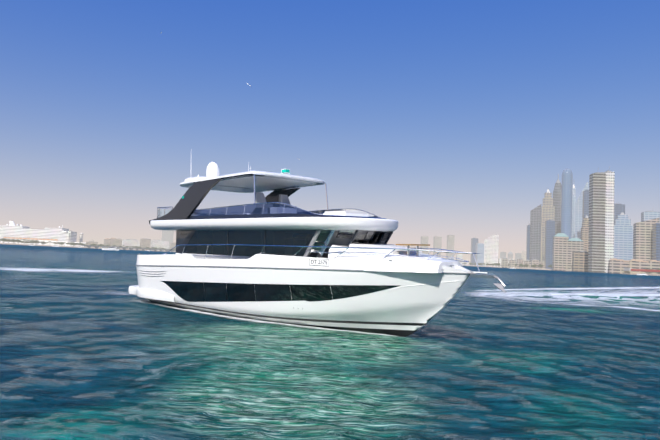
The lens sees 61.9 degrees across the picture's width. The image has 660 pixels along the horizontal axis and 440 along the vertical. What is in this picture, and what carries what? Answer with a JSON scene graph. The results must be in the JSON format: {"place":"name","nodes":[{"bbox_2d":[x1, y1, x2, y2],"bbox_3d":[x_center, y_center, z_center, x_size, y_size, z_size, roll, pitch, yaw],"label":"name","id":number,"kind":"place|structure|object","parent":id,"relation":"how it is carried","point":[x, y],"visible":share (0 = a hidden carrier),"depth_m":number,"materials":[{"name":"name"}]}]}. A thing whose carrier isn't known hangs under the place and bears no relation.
{"place":"outdoors","nodes":[
{"label":"outdoors","id":0,"kind":"place"},
{"bbox_2d":[0,244,659,439],"bbox_3d":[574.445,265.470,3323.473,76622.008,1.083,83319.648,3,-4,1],"label":"sea water","id":1,"kind":"structure","parent":0,"point":[84,356],"depth_m":14.17,"materials":[{"name":"teal liquid"}]},
{"bbox_2d":[0,221,84,246],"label":"cruise ship","id":2,"kind":"object","parent":1,"relation":"on","point":[21,232],"visible":0.83,"depth_m":2406.05,"materials":[{"name":"white metal"}]},
{"bbox_2d":[0,267,133,272],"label":"wake foam","id":3,"kind":"object","parent":1,"relation":"on","point":[39,269],"visible":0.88,"depth_m":62.88,"materials":[{"name":"white"}]},
{"bbox_2d":[101,245,118,250],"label":"distant yacht","id":4,"kind":"object","parent":1,"relation":"on","point":[112,248],"visible":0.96,"depth_m":833.48,"materials":[{"name":"white"}]},
{"bbox_2d":[78,245,175,251],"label":"shoreline","id":5,"kind":"structure","parent":1,"relation":"on","point":[125,248],"depth_m":2138.82,"materials":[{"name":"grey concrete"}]},
{"bbox_2d":[137,300,405,337],"bbox_3d":[-4.474,4.297,24.766,18.395,0.090,2.262,0,-5,37],"label":"waterline foam","id":6,"kind":"object","parent":1,"relation":"on","point":[254,320],"visible":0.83,"depth_m":23.29,"materials":[{"name":"white"}]},
{"bbox_2d":[128,162,505,336],"bbox_3d":[-2.125,0.809,25.164,21.400,8.950,5.322,-1,-3,43],"label":"motor yacht","id":7,"kind":"object","parent":1,"relation":"on","point":[255,258],"visible":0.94,"depth_m":21.94,"materials":[{"name":"white plastic"}]},
{"bbox_2d":[457,286,659,310],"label":"wake foam","id":8,"kind":"object","parent":1,"relation":"on","point":[509,296],"visible":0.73,"depth_m":57.17,"materials":[{"name":"white"}]},
{"bbox_2d":[462,292,659,296],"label":"boat wake","id":9,"kind":"object","parent":1,"relation":"on","point":[562,294],"visible":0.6,"depth_m":63.95,"materials":[{"name":"white liquid"}]},
{"bbox_2d":[475,286,659,290],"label":"boat wake","id":10,"kind":"object","parent":1,"relation":"on","point":[608,288],"visible":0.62,"depth_m":84.05,"materials":[{"name":"white liquid"}]},
{"bbox_2d":[493,298,658,310],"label":"boat wake","id":11,"kind":"object","parent":1,"relation":"on","point":[610,306],"visible":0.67,"depth_m":44.06,"materials":[{"name":"white liquid"}]},
{"bbox_2d":[0,243,659,275],"bbox_3d":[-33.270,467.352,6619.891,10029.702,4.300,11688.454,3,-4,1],"label":"coast land","id":12,"kind":"structure","parent":0,"point":[175,251],"depth_m":1917.39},
{"bbox_2d":[79,233,82,241],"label":"tower","id":13,"kind":"structure","parent":12,"relation":"on","point":[81,238],"depth_m":2453.78,"materials":[{"name":"silver metal"}]},
{"bbox_2d":[0,238,175,249],"bbox_3d":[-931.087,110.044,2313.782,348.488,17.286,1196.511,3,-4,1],"label":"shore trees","id":14,"kind":"object","parent":12,"relation":"on","point":[36,241],"visible":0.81,"depth_m":2019.38,"materials":[{"name":"green plant"}]},
{"bbox_2d":[86,241,97,246],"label":"building","id":15,"kind":"structure","parent":12,"relation":"on","point":[89,242],"depth_m":3004.43,"materials":[{"name":"beige concrete"}]},
{"bbox_2d":[104,238,109,247],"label":"building","id":16,"kind":"structure","parent":12,"relation":"on","point":[106,241],"depth_m":3043.31,"materials":[{"name":"beige concrete"}]},
{"bbox_2d":[110,238,116,246],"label":"building","id":17,"kind":"structure","parent":12,"relation":"on","point":[113,241],"depth_m":3053.72,"materials":[{"name":"beige concrete"}]},
{"bbox_2d":[116,239,121,248],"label":"building","id":18,"kind":"structure","parent":12,"relation":"on","point":[119,242],"depth_m":3066.58,"materials":[{"name":"beige concrete"}]},
{"bbox_2d":[122,239,139,249],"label":"building","id":19,"kind":"structure","parent":12,"relation":"on","point":[131,242],"depth_m":3175.14,"materials":[{"name":"beige concrete"}]},
{"bbox_2d":[140,238,150,249],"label":"building","id":20,"kind":"structure","parent":12,"relation":"on","point":[145,242],"depth_m":3199.21,"materials":[{"name":"beige concrete"}]},
{"bbox_2d":[150,240,168,250],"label":"building","id":21,"kind":"structure","parent":12,"relation":"on","point":[159,244],"depth_m":3317.46,"materials":[{"name":"beige concrete"}]},
{"bbox_2d":[162,230,173,250],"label":"tower","id":22,"kind":"structure","parent":12,"relation":"on","point":[167,235],"depth_m":6662.46,"materials":[{"name":"silver concrete"}]},
{"bbox_2d":[170,242,175,248],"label":"building","id":23,"kind":"structure","parent":12,"relation":"on","point":[173,245],"depth_m":3431.91,"materials":[{"name":"beige concrete"}]},
{"bbox_2d":[420,236,428,253],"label":"tower","id":24,"kind":"structure","parent":12,"relation":"on","point":[424,239],"depth_m":4506.18,"materials":[{"name":"concrete"}]},
{"bbox_2d":[433,236,441,256],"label":"tower","id":25,"kind":"structure","parent":12,"relation":"on","point":[437,242],"depth_m":4485.20,"materials":[{"name":"concrete"}]},
{"bbox_2d":[446,235,454,258],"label":"tower","id":26,"kind":"structure","parent":12,"relation":"on","point":[450,242],"depth_m":4466.68,"materials":[{"name":"concrete"}]},
{"bbox_2d":[456,253,462,263],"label":"building","id":27,"kind":"structure","parent":12,"relation":"on","point":[459,255],"depth_m":3057.75,"materials":[{"name":"beige concrete"}]},
{"bbox_2d":[470,237,477,265],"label":"tower","id":28,"kind":"structure","parent":12,"relation":"on","point":[474,241],"depth_m":3465.22,"materials":[{"name":"blue glass"}]},
{"bbox_2d":[475,243,483,265],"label":"tower","id":29,"kind":"structure","parent":12,"relation":"on","point":[479,258],"depth_m":3160.88,"materials":[{"name":"blue glass"}]},
{"bbox_2d":[484,235,498,266],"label":"tower","id":30,"kind":"structure","parent":12,"relation":"on","point":[491,245],"depth_m":2858.66,"materials":[{"name":"white concrete"}]},
{"bbox_2d":[500,252,505,257],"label":"building","id":31,"kind":"structure","parent":12,"relation":"on","point":[502,254],"depth_m":5685.86,"materials":[{"name":"silver concrete"}]},
{"bbox_2d":[501,257,507,267],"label":"building","id":32,"kind":"structure","parent":12,"relation":"on","point":[504,262],"depth_m":2176.95,"materials":[{"name":"beige concrete"}]},
{"bbox_2d":[508,251,512,258],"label":"building","id":33,"kind":"structure","parent":12,"relation":"on","point":[510,253],"depth_m":5667.80,"materials":[{"name":"silver concrete"}]},
{"bbox_2d":[509,259,515,267],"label":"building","id":34,"kind":"structure","parent":12,"relation":"on","point":[512,262],"depth_m":2168.00,"materials":[{"name":"beige concrete"}]},
{"bbox_2d":[515,253,520,262],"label":"building","id":35,"kind":"structure","parent":12,"relation":"on","point":[517,255],"depth_m":5639.76,"materials":[{"name":"silver concrete"}]},
{"bbox_2d":[516,256,523,267],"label":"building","id":36,"kind":"structure","parent":12,"relation":"on","point":[520,261],"depth_m":2159.11,"materials":[{"name":"beige concrete"}]},
{"bbox_2d":[521,251,525,267],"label":"building","id":37,"kind":"structure","parent":12,"relation":"on","point":[523,255],"depth_m":5626.51,"materials":[{"name":"grey concrete"}]},
{"bbox_2d":[524,259,530,267],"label":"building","id":38,"kind":"structure","parent":12,"relation":"on","point":[527,261],"depth_m":2149.21,"materials":[{"name":"beige concrete"}]},
{"bbox_2d":[526,222,529,259],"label":"tower","id":39,"kind":"structure","parent":12,"relation":"on","point":[528,243],"depth_m":2344.90,"materials":[{"name":"blue glass"}]},
{"bbox_2d":[529,204,541,267],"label":"tower","id":40,"kind":"structure","parent":12,"relation":"on","point":[535,233],"depth_m":2283.94,"materials":[{"name":"grey concrete"}]},
{"bbox_2d":[532,257,538,267],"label":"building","id":41,"kind":"structure","parent":12,"relation":"on","point":[535,261],"depth_m":2140.00,"materials":[{"name":"beige concrete"}]},
{"bbox_2d":[539,259,544,268],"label":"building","id":42,"kind":"structure","parent":12,"relation":"on","point":[541,263],"depth_m":2129.99,"materials":[{"name":"beige concrete"}]},
{"bbox_2d":[540,189,554,260],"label":"tower","id":43,"kind":"structure","parent":12,"relation":"on","point":[547,210],"depth_m":2313.11,"materials":[{"name":"beige concrete"}]},
{"bbox_2d":[544,219,554,268],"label":"tower","id":44,"kind":"structure","parent":12,"relation":"on","point":[549,235],"depth_m":2122.72,"materials":[{"name":"blue glass"}]},
{"bbox_2d":[553,174,561,234],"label":"tower","id":45,"kind":"structure","parent":12,"relation":"on","point":[557,191],"depth_m":2398.32,"materials":[{"name":"silver metal"}]},
{"bbox_2d":[552,233,568,270],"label":"tower","id":46,"kind":"structure","parent":12,"relation":"on","point":[559,262],"depth_m":1596.55,"materials":[{"name":"beige concrete"}]},
{"bbox_2d":[462,263,659,273],"bbox_3d":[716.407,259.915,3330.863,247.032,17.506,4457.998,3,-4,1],"label":"shore trees","id":47,"kind":"object","parent":12,"relation":"on","point":[521,265],"visible":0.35,"depth_m":2137.66,"materials":[{"name":"green plant"}]},
{"bbox_2d":[561,168,572,238],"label":"tower","id":48,"kind":"structure","parent":12,"relation":"on","point":[566,202],"depth_m":2156.03,"materials":[{"name":"glass"}]},
{"bbox_2d":[572,185,575,237],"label":"tower","id":49,"kind":"structure","parent":12,"relation":"on","point":[573,208],"depth_m":2470.34,"materials":[{"name":"blue glass"}]},
{"bbox_2d":[567,238,583,270],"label":"building","id":50,"kind":"structure","parent":12,"relation":"on","point":[575,244],"depth_m":1581.63,"materials":[{"name":"beige concrete"}]},
{"bbox_2d":[572,248,587,271],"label":"building","id":51,"kind":"structure","parent":12,"relation":"on","point":[580,261],"depth_m":1437.95,"materials":[{"name":"beige concrete"}]},
{"bbox_2d":[575,182,588,238],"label":"tower","id":52,"kind":"structure","parent":12,"relation":"on","point":[578,215],"depth_m":2270.40,"materials":[{"name":"blue glass"}]},
{"bbox_2d":[581,215,588,251],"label":"tower","id":53,"kind":"structure","parent":12,"relation":"on","point":[585,231],"depth_m":1803.24,"materials":[{"name":"beige concrete"}]},
{"bbox_2d":[582,189,588,221],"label":"tower","id":54,"kind":"structure","parent":12,"relation":"on","point":[585,209],"depth_m":2083.39,"materials":[{"name":"blue glass"}]},
{"bbox_2d":[604,167,614,272],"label":"tower","id":55,"kind":"structure","parent":12,"relation":"on","point":[609,225],"depth_m":1340.63,"materials":[{"name":"white concrete"}]},
{"bbox_2d":[609,258,617,273],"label":"building","id":56,"kind":"structure","parent":12,"relation":"on","point":[612,265],"depth_m":1305.15,"materials":[{"name":"beige concrete"}]},
{"bbox_2d":[571,265,659,271],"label":"beach banners","id":57,"kind":"object","parent":12,"relation":"on","point":[631,269],"visible":0.43,"depth_m":1234.17,"materials":[{"name":"red"}]},
{"bbox_2d":[614,202,624,219],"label":"tower","id":58,"kind":"structure","parent":12,"relation":"on","point":[619,209],"depth_m":2030.35,"materials":[{"name":"blue glass"}]},
{"bbox_2d":[616,259,624,273],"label":"building","id":59,"kind":"structure","parent":12,"relation":"on","point":[619,266],"depth_m":1298.41,"materials":[{"name":"beige concrete"}]},
{"bbox_2d":[614,212,632,259],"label":"tower","id":60,"kind":"structure","parent":12,"relation":"on","point":[623,238],"depth_m":1660.97,"materials":[{"name":"blue glass"}]},
{"bbox_2d":[623,260,628,273],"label":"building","id":61,"kind":"structure","parent":12,"relation":"on","point":[625,263],"depth_m":1292.42,"materials":[{"name":"beige concrete"}]},
{"bbox_2d":[629,259,638,272],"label":"building","id":62,"kind":"structure","parent":12,"relation":"on","point":[632,263],"depth_m":1285.70,"materials":[{"name":"beige concrete"}]},
{"bbox_2d":[636,260,645,272],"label":"building","id":63,"kind":"structure","parent":12,"relation":"on","point":[639,264],"depth_m":1279.36,"materials":[{"name":"beige concrete"}]},
{"bbox_2d":[642,261,648,273],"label":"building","id":64,"kind":"structure","parent":12,"relation":"on","point":[645,265],"depth_m":1272.90,"materials":[{"name":"beige concrete"}]},
{"bbox_2d":[633,218,659,260],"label":"tower","id":65,"kind":"structure","parent":12,"relation":"on","point":[642,240],"depth_m":1460.28,"materials":[{"name":"beige concrete"}]},
{"bbox_2d":[641,210,659,221],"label":"tower","id":66,"kind":"structure","parent":12,"relation":"on","point":[648,215],"depth_m":1804.90,"materials":[{"name":"blue glass"}]},
{"bbox_2d":[649,260,658,273],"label":"building","id":67,"kind":"structure","parent":12,"relation":"on","point":[652,264],"depth_m":1266.41,"materials":[{"name":"beige concrete"}]},
{"bbox_2d":[652,223,659,260],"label":"tower","id":68,"kind":"structure","parent":12,"relation":"on","point":[655,241],"depth_m":1399.35,"materials":[{"name":"blue glass"}]},
{"bbox_2d":[655,261,659,273],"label":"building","id":69,"kind":"structure","parent":12,"relation":"on","point":[657,265],"depth_m":1260.55,"materials":[{"name":"beige concrete"}]},
{"bbox_2d":[0,0,659,264],"label":"sky","id":70,"kind":"structure","parent":0,"point":[442,118],"materials":[{"name":"blue"}]},
{"bbox_2d":[588,167,605,272],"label":"tower","id":71,"kind":"structure","parent":0,"point":[596,240],"depth_m":1342.77,"materials":[{"name":"grey concrete"}]}
]}

